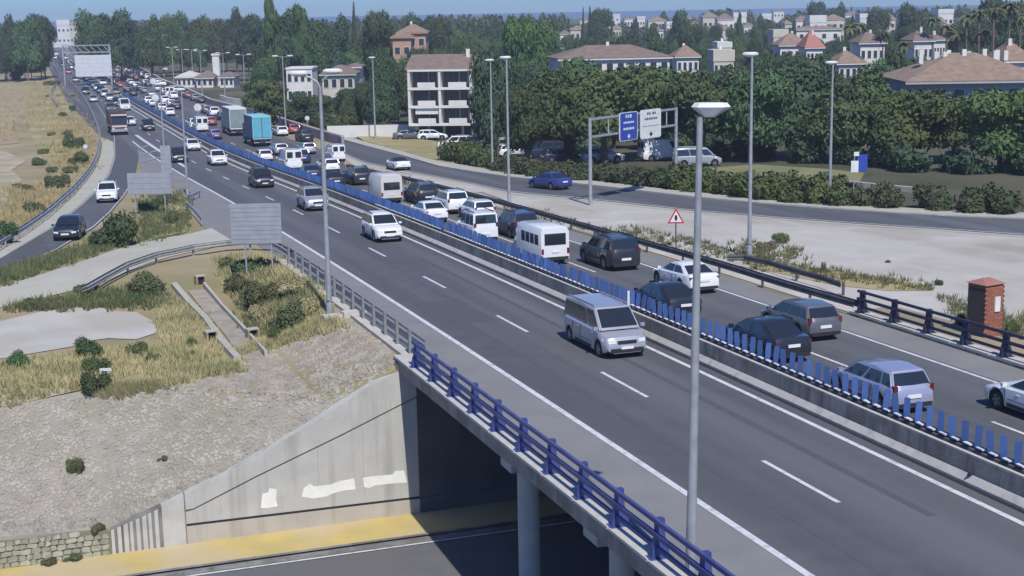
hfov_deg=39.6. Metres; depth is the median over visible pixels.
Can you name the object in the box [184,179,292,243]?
hard shoulder
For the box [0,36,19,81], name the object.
tree
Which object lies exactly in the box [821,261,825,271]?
bush
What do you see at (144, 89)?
car
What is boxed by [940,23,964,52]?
tree
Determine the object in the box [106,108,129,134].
lorry
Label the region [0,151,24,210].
pale earth
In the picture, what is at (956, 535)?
road
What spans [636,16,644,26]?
house
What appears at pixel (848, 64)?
house
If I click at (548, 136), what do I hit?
tree
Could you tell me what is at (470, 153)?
hedge
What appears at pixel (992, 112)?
tree
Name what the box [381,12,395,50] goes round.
tree
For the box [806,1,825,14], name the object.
tree
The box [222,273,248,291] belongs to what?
bush
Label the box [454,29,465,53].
tree
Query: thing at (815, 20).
house
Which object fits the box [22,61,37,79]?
tree
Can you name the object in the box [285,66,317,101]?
house
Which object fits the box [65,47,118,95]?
median strip
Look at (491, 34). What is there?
tree
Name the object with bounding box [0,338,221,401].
dry grass field
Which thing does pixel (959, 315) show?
bush
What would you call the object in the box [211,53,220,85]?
white tower
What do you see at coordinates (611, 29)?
tree
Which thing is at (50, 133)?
bush
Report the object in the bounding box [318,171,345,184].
car
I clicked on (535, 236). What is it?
window
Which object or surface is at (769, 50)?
tree
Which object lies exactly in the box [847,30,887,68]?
house
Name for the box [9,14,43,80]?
tree
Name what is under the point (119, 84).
car
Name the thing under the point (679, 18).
tree
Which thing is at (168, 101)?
car
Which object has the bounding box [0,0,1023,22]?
sky
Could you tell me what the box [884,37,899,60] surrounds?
tree
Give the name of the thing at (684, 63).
window
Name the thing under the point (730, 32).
tree
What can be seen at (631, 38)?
tree
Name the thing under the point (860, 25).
palm tree
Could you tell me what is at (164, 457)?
bush
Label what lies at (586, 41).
tree
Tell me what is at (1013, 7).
palm tree
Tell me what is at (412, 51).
tree
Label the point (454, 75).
window
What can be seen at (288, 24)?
tree
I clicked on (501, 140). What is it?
car
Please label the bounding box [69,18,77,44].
house
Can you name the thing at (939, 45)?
house
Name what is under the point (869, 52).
window
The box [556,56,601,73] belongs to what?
tree
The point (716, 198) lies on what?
kerb
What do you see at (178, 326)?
grass
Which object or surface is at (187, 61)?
tree
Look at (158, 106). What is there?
car
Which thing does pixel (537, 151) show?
van
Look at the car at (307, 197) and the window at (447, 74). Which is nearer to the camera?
the car at (307, 197)
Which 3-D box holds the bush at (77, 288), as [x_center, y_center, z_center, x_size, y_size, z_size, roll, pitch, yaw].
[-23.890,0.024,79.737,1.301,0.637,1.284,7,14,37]
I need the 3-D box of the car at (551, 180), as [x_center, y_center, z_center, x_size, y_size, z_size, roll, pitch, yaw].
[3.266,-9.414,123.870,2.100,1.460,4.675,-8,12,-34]
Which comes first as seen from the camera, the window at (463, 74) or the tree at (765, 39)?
the window at (463, 74)
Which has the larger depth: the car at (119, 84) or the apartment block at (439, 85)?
the car at (119, 84)
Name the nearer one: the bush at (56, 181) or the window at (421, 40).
the bush at (56, 181)
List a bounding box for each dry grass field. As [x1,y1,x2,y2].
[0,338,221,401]
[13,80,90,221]
[145,195,187,240]
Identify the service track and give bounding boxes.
[0,228,230,306]
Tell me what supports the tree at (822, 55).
on the ground at (568, 550)
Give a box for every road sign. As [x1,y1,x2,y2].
[127,172,170,212]
[160,145,172,195]
[230,203,281,273]
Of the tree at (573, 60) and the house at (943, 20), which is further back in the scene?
the house at (943, 20)
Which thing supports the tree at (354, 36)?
on the ground at (568, 550)
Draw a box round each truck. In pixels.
[221,105,245,135]
[242,113,271,145]
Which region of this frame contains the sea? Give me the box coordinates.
[0,5,978,28]
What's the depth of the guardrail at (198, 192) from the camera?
122.60 m
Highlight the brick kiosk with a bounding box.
[967,277,1004,337]
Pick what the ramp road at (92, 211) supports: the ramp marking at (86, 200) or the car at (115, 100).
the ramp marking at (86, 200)
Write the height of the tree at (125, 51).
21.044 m
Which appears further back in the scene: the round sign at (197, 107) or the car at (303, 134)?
the round sign at (197, 107)
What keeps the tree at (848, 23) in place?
on the ground at (568, 550)
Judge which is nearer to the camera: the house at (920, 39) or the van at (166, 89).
the house at (920, 39)
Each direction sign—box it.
[619,111,637,141]
[640,108,660,139]
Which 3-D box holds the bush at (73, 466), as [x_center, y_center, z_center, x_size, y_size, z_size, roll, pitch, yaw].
[-17.148,6.981,55.856,0.659,0.785,0.650,2,11,15]
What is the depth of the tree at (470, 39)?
386.83 m
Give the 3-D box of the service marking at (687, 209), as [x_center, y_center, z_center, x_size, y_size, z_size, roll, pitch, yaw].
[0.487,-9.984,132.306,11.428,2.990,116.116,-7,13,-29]
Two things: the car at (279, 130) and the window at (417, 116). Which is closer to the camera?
the window at (417, 116)
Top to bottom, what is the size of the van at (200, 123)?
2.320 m
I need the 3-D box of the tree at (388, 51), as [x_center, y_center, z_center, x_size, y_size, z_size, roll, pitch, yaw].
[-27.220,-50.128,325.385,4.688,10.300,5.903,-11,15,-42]
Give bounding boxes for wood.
[54,4,990,62]
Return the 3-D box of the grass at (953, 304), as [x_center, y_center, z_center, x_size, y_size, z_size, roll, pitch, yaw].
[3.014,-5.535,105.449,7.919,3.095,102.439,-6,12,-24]
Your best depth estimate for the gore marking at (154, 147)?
193.50 m
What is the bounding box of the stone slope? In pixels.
[0,319,397,534]
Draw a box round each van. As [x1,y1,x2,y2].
[118,97,130,109]
[163,86,173,94]
[191,116,208,131]
[276,148,302,168]
[325,143,345,160]
[367,171,402,201]
[521,140,564,158]
[564,291,645,356]
[637,138,680,161]
[672,146,721,165]
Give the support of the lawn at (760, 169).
on the ground at (568, 550)
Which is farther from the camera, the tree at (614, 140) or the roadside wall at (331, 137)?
the roadside wall at (331, 137)
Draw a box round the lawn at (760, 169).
[712,164,863,181]
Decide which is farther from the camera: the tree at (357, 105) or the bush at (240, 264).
the tree at (357, 105)
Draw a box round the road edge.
[346,155,1023,236]
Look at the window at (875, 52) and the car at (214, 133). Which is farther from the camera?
the window at (875, 52)
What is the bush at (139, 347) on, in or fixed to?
on the dry grass field at (157, 343)
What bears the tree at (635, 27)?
on the ground at (568, 550)
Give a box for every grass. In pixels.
[0,189,334,336]
[0,250,351,407]
[372,167,1023,339]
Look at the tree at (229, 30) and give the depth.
450.45 m
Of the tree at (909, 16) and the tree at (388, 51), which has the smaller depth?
the tree at (388, 51)
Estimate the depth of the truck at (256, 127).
189.18 m
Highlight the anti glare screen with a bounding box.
[122,92,1023,469]
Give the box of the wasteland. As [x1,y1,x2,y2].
[346,157,1023,327]
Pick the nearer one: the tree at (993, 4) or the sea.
the tree at (993, 4)
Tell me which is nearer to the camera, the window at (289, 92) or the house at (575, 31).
the window at (289, 92)
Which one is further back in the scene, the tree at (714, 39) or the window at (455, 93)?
the tree at (714, 39)
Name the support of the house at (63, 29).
on the ground at (568, 550)
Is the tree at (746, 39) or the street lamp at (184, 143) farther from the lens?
the tree at (746, 39)
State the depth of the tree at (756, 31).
482.17 m
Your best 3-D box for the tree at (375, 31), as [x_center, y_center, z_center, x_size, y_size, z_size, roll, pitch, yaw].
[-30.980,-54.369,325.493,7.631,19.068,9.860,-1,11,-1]
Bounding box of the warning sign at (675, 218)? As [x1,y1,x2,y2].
[667,209,683,243]
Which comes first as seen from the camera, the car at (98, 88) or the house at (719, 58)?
the house at (719, 58)
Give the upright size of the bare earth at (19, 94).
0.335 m
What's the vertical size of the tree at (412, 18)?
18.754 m
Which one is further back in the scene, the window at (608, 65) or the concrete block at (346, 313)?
the window at (608, 65)
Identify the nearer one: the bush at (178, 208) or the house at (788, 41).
the bush at (178, 208)
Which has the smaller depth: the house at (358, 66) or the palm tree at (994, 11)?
the palm tree at (994, 11)
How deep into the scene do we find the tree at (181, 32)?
450.81 m
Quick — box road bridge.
[393,310,1023,575]
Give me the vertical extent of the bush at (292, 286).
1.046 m
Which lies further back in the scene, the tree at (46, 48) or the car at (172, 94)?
the tree at (46, 48)
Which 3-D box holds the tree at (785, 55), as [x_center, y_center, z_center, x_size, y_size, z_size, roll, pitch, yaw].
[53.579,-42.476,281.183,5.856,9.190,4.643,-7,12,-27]
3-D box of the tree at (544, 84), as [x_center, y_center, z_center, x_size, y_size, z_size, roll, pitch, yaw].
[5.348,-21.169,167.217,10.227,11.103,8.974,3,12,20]
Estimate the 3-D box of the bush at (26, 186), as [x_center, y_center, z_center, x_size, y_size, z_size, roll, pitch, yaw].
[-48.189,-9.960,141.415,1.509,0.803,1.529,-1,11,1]
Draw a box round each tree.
[0,13,15,80]
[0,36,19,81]
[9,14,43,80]
[15,63,25,79]
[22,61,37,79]
[27,13,57,77]
[35,30,50,78]
[73,8,109,79]
[98,12,111,43]
[104,7,141,81]
[126,22,139,73]
[137,13,165,73]
[155,13,179,76]
[171,10,189,72]
[178,35,193,70]
[187,13,211,72]
[190,38,208,72]
[197,18,226,59]
[222,5,242,71]
[233,12,262,80]
[237,57,242,70]
[240,78,270,107]
[240,80,290,125]
[250,56,278,85]
[251,81,287,111]
[254,44,280,81]
[262,0,283,81]
[265,6,300,84]
[284,84,296,97]
[286,90,323,121]
[290,2,311,65]
[297,19,330,79]
[309,94,334,113]
[325,11,348,67]
[333,87,356,114]
[338,93,362,125]
[341,51,365,81]
[344,43,360,58]
[350,1,357,46]
[350,29,363,50]
[354,101,386,123]
[355,79,381,123]
[359,9,392,73]
[363,56,400,124]
[363,60,369,80]
[367,53,397,72]
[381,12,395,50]
[383,48,392,56]
[385,60,393,70]
[389,60,407,112]
[396,55,409,68]
[402,11,422,28]
[407,47,429,60]
[417,14,437,49]
[428,14,454,53]
[430,47,446,53]
[449,34,461,53]
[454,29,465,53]
[458,31,480,52]
[460,42,483,55]
[466,18,468,34]
[467,44,521,156]
[472,16,474,32]
[478,18,482,40]
[479,39,491,50]
[482,17,500,44]
[490,45,505,57]
[491,38,502,47]
[500,13,540,71]
[501,86,548,159]
[510,56,521,73]
[517,63,542,87]
[519,62,545,77]
[523,61,594,140]
[532,17,559,70]
[537,124,561,140]
[547,49,565,59]
[549,67,664,163]
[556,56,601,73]
[557,40,565,48]
[557,41,572,51]
[561,34,573,46]
[565,38,582,50]
[578,25,587,41]
[580,7,585,41]
[581,36,593,44]
[586,7,613,37]
[587,7,591,38]
[592,35,604,44]
[602,26,613,37]
[602,33,620,44]
[605,63,665,75]
[610,15,612,34]
[611,134,635,148]
[614,32,639,46]
[622,65,693,138]
[630,29,644,44]
[633,17,638,41]
[633,128,680,142]
[639,41,647,47]
[645,25,659,42]
[647,35,666,53]
[659,68,737,146]
[664,30,670,40]
[665,43,676,70]
[666,8,689,47]
[677,21,702,47]
[690,36,697,51]
[692,87,735,138]
[696,40,708,71]
[701,24,709,39]
[702,40,712,48]
[706,70,724,77]
[707,37,719,48]
[708,22,723,39]
[708,63,748,138]
[714,64,728,71]
[718,67,794,162]
[725,27,735,39]
[731,33,748,64]
[734,58,743,70]
[736,12,743,41]
[743,36,752,46]
[745,36,764,68]
[746,56,765,72]
[750,21,764,51]
[754,52,799,71]
[756,15,773,55]
[762,46,772,56]
[763,27,772,50]
[764,54,840,140]
[775,50,794,60]
[792,18,795,34]
[794,53,807,63]
[799,63,892,149]
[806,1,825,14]
[813,55,835,67]
[814,53,834,58]
[819,39,828,54]
[822,62,851,86]
[826,36,843,56]
[826,39,834,45]
[828,1,845,17]
[840,25,861,52]
[842,20,850,41]
[846,61,903,92]
[848,15,856,45]
[848,22,868,35]
[859,88,961,150]
[862,8,891,37]
[869,58,888,70]
[872,29,893,58]
[879,35,896,56]
[881,51,916,69]
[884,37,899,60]
[890,27,897,41]
[890,41,916,56]
[892,1,923,42]
[901,25,918,37]
[913,95,975,150]
[922,14,939,34]
[923,17,944,58]
[935,24,957,49]
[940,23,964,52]
[943,31,968,52]
[956,14,976,48]
[957,86,1023,171]
[961,18,998,48]
[964,43,994,53]
[966,9,992,52]
[971,29,999,48]
[978,0,1005,48]
[980,7,1006,50]
[995,0,1023,48]
[999,3,1023,37]
[1006,13,1023,47]
[1009,94,1023,147]
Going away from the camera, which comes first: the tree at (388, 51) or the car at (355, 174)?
the car at (355, 174)
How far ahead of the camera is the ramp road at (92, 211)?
124.87 m
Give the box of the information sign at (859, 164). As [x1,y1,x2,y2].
[851,152,867,191]
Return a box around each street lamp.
[154,83,164,145]
[166,47,176,82]
[175,88,188,195]
[193,50,206,94]
[216,52,229,95]
[235,54,250,93]
[272,55,292,125]
[289,69,342,313]
[368,57,376,138]
[485,59,493,169]
[499,56,511,201]
[685,102,730,573]
[742,52,758,255]
[825,61,837,203]
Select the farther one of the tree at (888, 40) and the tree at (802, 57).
the tree at (888, 40)
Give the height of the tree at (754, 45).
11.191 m
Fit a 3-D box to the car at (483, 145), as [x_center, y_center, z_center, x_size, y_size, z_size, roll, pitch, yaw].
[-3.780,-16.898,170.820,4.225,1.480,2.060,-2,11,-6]
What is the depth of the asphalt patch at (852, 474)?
46.78 m
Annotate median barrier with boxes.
[119,94,1023,510]
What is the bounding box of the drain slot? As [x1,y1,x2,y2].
[201,147,1023,512]
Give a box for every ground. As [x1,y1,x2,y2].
[0,20,1023,575]
[0,305,155,357]
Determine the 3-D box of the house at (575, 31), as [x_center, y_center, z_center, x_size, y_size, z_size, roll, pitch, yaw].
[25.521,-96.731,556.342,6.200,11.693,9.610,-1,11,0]
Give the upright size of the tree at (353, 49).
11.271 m
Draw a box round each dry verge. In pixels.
[357,136,454,162]
[745,261,932,290]
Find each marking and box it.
[1,94,114,257]
[46,188,127,253]
[66,53,1023,525]
[81,80,839,502]
[132,141,814,575]
[135,135,184,167]
[139,145,160,161]
[177,116,1023,433]
[187,521,577,575]
[347,154,1016,233]
[402,188,998,382]
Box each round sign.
[150,78,156,92]
[151,94,158,109]
[193,103,201,115]
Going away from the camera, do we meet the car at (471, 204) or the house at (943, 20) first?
the car at (471, 204)
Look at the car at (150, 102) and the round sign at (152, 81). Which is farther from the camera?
the round sign at (152, 81)
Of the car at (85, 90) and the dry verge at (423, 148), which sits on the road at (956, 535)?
the car at (85, 90)
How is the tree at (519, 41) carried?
on the ground at (568, 550)
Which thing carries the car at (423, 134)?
on the ground at (568, 550)
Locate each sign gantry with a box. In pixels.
[62,44,112,85]
[588,107,677,204]
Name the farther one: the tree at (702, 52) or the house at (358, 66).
the tree at (702, 52)
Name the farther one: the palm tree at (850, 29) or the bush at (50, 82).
the bush at (50, 82)
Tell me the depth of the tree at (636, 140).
168.84 m
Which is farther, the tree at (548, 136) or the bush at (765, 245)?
the tree at (548, 136)
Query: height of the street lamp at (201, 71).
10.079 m
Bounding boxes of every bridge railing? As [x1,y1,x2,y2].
[409,340,734,575]
[855,290,1023,357]
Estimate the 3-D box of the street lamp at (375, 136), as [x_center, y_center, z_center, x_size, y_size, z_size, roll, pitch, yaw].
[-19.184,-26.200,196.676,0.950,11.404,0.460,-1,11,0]
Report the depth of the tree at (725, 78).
179.08 m
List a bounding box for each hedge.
[280,101,351,130]
[436,139,498,166]
[486,154,675,189]
[499,130,611,153]
[658,131,777,158]
[662,161,850,205]
[784,134,891,168]
[827,175,1023,214]
[886,141,1023,175]
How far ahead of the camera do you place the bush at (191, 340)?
66.43 m
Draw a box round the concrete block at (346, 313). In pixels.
[321,309,366,318]
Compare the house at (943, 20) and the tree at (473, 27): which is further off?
the house at (943, 20)
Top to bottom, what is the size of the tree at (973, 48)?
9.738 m
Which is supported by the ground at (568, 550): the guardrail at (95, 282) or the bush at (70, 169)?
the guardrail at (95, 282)
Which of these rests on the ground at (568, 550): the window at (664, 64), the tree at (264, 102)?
the tree at (264, 102)
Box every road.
[0,86,138,267]
[48,37,1023,575]
[66,46,1023,462]
[344,141,1023,234]
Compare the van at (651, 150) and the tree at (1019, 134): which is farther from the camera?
the van at (651, 150)
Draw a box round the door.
[968,287,984,332]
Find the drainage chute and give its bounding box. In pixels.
[171,282,267,361]
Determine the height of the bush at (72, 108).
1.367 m
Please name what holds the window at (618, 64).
in the house at (607, 56)
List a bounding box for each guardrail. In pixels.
[0,66,100,245]
[51,61,60,106]
[82,240,293,290]
[185,201,202,223]
[189,190,200,199]
[346,164,858,307]
[727,255,844,295]
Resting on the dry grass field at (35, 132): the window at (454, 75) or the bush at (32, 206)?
the bush at (32, 206)
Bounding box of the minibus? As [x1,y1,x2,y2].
[512,219,568,263]
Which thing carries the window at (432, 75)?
in the apartment block at (439, 85)
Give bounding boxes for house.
[56,20,72,44]
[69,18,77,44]
[174,71,200,86]
[194,70,217,87]
[217,71,241,87]
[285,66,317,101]
[319,65,361,103]
[347,63,365,82]
[390,32,414,61]
[396,21,429,52]
[546,42,672,72]
[559,30,570,48]
[569,25,581,38]
[579,18,587,25]
[610,14,619,23]
[613,24,621,35]
[623,17,632,25]
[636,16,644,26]
[647,17,665,28]
[656,27,663,38]
[664,21,671,30]
[670,43,701,73]
[700,12,717,26]
[706,24,727,40]
[707,46,734,70]
[712,38,731,48]
[715,13,734,27]
[730,12,746,24]
[742,22,752,31]
[759,13,771,19]
[767,29,788,46]
[771,9,783,22]
[771,31,801,55]
[780,20,791,28]
[792,15,804,27]
[796,26,842,43]
[796,30,824,58]
[805,15,826,25]
[826,14,844,39]
[831,47,866,78]
[844,11,857,23]
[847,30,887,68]
[855,13,867,23]
[882,49,1023,128]
[887,13,895,34]
[899,27,935,59]
[928,31,948,55]
[932,9,953,24]
[939,16,947,26]
[987,38,1023,67]
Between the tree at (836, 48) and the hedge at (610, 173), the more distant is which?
the tree at (836, 48)
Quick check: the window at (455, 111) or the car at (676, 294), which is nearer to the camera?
the car at (676, 294)
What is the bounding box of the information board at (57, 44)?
[50,42,68,63]
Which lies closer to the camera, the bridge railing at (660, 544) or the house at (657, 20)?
the bridge railing at (660, 544)
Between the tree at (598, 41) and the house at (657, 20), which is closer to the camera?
the tree at (598, 41)
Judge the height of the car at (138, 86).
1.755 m
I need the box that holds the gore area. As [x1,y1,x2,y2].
[138,150,185,194]
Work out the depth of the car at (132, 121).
232.13 m
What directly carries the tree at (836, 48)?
on the ground at (568, 550)
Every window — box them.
[287,74,291,81]
[288,91,292,98]
[323,79,328,87]
[331,79,336,87]
[339,78,344,87]
[347,78,352,87]
[394,47,399,53]
[404,47,409,53]
[413,72,420,86]
[414,90,420,104]
[414,108,421,122]
[418,38,423,45]
[421,72,427,81]
[421,91,428,100]
[429,71,436,86]
[429,90,436,104]
[430,114,437,122]
[444,71,450,86]
[444,90,451,104]
[445,108,451,122]
[451,72,458,81]
[452,90,458,99]
[452,108,459,117]
[460,71,466,86]
[460,90,467,102]
[461,108,467,121]
[521,230,524,240]
[525,231,528,241]
[530,233,533,243]
[534,234,537,244]
[544,233,565,245]
[606,63,612,70]
[617,62,623,70]
[650,62,656,67]
[661,62,667,69]
[683,62,686,69]
[694,62,697,69]
[846,68,849,76]
[861,50,865,57]
[867,50,871,57]
[873,50,877,57]
[953,89,964,96]
[972,88,983,94]
[1009,88,1019,93]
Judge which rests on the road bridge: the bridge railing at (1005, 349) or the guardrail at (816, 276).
the bridge railing at (1005, 349)
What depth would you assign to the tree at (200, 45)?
446.81 m
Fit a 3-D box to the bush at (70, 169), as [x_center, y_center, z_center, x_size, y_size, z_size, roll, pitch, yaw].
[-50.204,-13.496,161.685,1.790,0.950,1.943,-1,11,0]
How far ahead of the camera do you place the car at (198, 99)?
290.18 m
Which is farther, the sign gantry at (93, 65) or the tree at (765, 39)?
the tree at (765, 39)
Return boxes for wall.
[0,529,111,568]
[110,492,187,553]
[135,67,344,144]
[220,95,242,105]
[327,124,411,137]
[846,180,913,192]
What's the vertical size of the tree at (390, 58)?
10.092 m
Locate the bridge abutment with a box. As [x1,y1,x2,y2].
[183,372,546,543]
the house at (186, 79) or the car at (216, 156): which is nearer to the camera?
the car at (216, 156)
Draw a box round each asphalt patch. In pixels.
[344,228,404,242]
[420,258,935,515]
[465,323,890,575]
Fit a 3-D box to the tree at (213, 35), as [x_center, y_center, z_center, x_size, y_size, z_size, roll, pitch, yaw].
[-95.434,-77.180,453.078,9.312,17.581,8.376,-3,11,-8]
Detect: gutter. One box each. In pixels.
[0,137,113,257]
[147,516,574,575]
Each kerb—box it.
[119,513,568,575]
[277,259,412,355]
[344,139,1023,218]
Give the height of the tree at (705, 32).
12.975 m
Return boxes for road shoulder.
[138,151,803,575]
[402,182,1023,381]
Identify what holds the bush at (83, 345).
on the dry grass field at (157, 343)
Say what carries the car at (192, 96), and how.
on the road at (958, 394)
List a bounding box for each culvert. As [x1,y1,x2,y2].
[194,274,205,285]
[203,329,217,342]
[245,327,259,337]
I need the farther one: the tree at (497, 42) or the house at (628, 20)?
the house at (628, 20)
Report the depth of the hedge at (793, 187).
109.69 m
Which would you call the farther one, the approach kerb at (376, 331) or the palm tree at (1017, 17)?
the palm tree at (1017, 17)
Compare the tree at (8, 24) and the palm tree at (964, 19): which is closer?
the palm tree at (964, 19)
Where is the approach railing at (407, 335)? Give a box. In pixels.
[287,246,426,358]
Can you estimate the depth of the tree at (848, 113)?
140.23 m
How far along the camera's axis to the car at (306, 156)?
161.82 m
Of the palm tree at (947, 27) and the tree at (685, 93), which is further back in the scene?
the palm tree at (947, 27)
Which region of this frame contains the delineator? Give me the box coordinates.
[627,291,629,305]
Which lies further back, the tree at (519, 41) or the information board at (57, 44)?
the information board at (57, 44)
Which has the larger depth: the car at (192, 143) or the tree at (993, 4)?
the tree at (993, 4)
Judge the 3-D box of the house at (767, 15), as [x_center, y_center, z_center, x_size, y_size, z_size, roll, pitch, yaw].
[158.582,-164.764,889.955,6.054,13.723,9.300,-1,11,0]
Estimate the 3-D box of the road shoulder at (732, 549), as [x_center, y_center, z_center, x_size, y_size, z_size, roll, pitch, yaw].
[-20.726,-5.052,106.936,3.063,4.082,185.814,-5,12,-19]
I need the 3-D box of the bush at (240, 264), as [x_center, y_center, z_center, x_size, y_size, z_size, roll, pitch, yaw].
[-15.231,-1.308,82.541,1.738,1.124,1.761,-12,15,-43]
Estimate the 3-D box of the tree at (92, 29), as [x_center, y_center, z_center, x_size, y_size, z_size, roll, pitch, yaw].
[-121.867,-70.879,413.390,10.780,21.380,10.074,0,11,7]
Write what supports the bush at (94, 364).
on the dry grass field at (157, 343)
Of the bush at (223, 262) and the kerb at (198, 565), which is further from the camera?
the bush at (223, 262)
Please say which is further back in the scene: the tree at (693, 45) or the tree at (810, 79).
the tree at (693, 45)
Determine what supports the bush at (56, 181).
on the dry grass field at (35, 132)
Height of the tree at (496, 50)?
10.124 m
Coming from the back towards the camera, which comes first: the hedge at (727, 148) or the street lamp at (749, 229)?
the hedge at (727, 148)
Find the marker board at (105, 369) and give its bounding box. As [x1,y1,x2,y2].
[99,368,111,374]
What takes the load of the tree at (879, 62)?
on the ground at (568, 550)
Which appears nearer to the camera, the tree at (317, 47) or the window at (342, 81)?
the window at (342, 81)
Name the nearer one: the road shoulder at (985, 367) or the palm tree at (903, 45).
the road shoulder at (985, 367)
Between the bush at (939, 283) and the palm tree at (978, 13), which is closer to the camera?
the bush at (939, 283)
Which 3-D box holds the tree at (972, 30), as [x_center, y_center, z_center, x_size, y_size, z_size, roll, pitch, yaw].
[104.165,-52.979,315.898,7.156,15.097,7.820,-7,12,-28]
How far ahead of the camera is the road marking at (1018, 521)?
47.23 m
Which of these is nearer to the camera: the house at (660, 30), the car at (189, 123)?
the car at (189, 123)
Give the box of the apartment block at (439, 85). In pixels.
[405,49,476,138]
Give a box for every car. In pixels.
[51,214,85,239]
[72,76,79,81]
[81,87,90,93]
[82,79,89,84]
[88,95,98,101]
[93,83,100,90]
[94,180,118,202]
[96,86,103,93]
[99,79,106,84]
[100,89,108,96]
[105,92,114,100]
[105,103,115,109]
[112,87,120,93]
[112,97,119,104]
[116,82,123,86]
[123,84,131,91]
[127,116,135,125]
[128,89,137,95]
[132,74,138,79]
[135,83,143,90]
[140,87,148,92]
[141,118,154,130]
[142,96,150,103]
[144,80,151,85]
[146,91,155,95]
[146,99,156,105]
[154,85,161,90]
[156,102,167,110]
[158,79,166,85]
[159,95,169,102]
[163,107,174,115]
[165,99,174,106]
[167,91,178,98]
[170,100,181,108]
[170,146,187,162]
[183,91,192,97]
[185,138,200,150]
[186,117,192,127]
[189,94,198,100]
[195,96,204,102]
[201,105,210,113]
[206,106,219,115]
[206,116,216,124]
[206,129,221,138]
[207,148,227,165]
[215,111,221,119]
[248,166,273,187]
[253,149,272,160]
[269,143,287,154]
[272,126,288,135]
[287,123,299,133]
[295,128,313,141]
[296,142,315,153]
[296,165,321,176]
[296,184,328,210]
[302,150,310,162]
[316,158,339,170]
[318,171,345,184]
[343,165,369,184]
[361,209,402,241]
[386,157,410,170]
[392,129,417,138]
[404,180,437,203]
[410,200,447,220]
[417,129,447,139]
[431,188,468,210]
[437,134,468,147]
[455,208,497,239]
[456,134,483,142]
[458,199,495,216]
[476,141,496,149]
[493,137,506,144]
[496,144,521,156]
[497,207,537,237]
[527,172,571,189]
[540,148,579,161]
[579,231,640,269]
[581,146,624,163]
[630,281,701,315]
[652,260,718,289]
[726,316,811,358]
[760,298,841,336]
[829,358,933,408]
[983,379,1023,412]
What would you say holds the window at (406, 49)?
in the house at (402, 43)
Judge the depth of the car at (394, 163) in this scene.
148.71 m
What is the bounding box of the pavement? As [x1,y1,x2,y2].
[344,137,1023,216]
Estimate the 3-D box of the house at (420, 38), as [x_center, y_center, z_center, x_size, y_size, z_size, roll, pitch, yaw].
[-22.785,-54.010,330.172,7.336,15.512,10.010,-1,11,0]
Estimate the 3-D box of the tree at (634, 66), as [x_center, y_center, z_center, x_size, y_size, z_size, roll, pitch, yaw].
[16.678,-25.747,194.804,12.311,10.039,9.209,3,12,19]
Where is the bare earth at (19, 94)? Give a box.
[0,86,34,144]
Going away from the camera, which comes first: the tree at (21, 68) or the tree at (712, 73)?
the tree at (712, 73)
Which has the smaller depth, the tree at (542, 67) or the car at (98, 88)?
the tree at (542, 67)
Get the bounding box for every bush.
[0,220,19,243]
[6,348,29,367]
[10,70,23,79]
[19,297,37,306]
[21,183,33,190]
[22,200,46,212]
[31,156,46,165]
[37,148,49,153]
[40,556,56,565]
[43,80,60,84]
[44,173,70,188]
[45,166,58,172]
[47,132,55,135]
[58,112,68,115]
[58,147,68,152]
[61,129,71,134]
[62,137,84,148]
[62,165,78,172]
[62,552,82,561]
[65,133,73,138]
[65,457,84,473]
[66,150,89,164]
[69,105,75,110]
[72,283,99,293]
[73,335,103,356]
[79,371,111,394]
[81,356,112,372]
[87,210,139,247]
[90,522,105,535]
[125,341,147,355]
[126,291,145,300]
[127,269,166,294]
[137,199,159,211]
[144,352,163,361]
[155,194,178,205]
[157,455,168,460]
[162,210,178,223]
[167,203,186,213]
[186,336,200,347]
[218,255,233,266]
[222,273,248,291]
[232,257,266,272]
[241,280,279,304]
[248,303,268,318]
[266,327,284,339]
[268,298,308,329]
[276,278,306,294]
[299,296,318,317]
[755,240,776,250]
[771,232,789,243]
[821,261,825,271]
[934,279,943,285]
[954,312,966,325]
[1004,321,1020,334]
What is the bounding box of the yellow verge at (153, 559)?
[0,496,566,575]
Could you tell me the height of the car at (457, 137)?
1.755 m

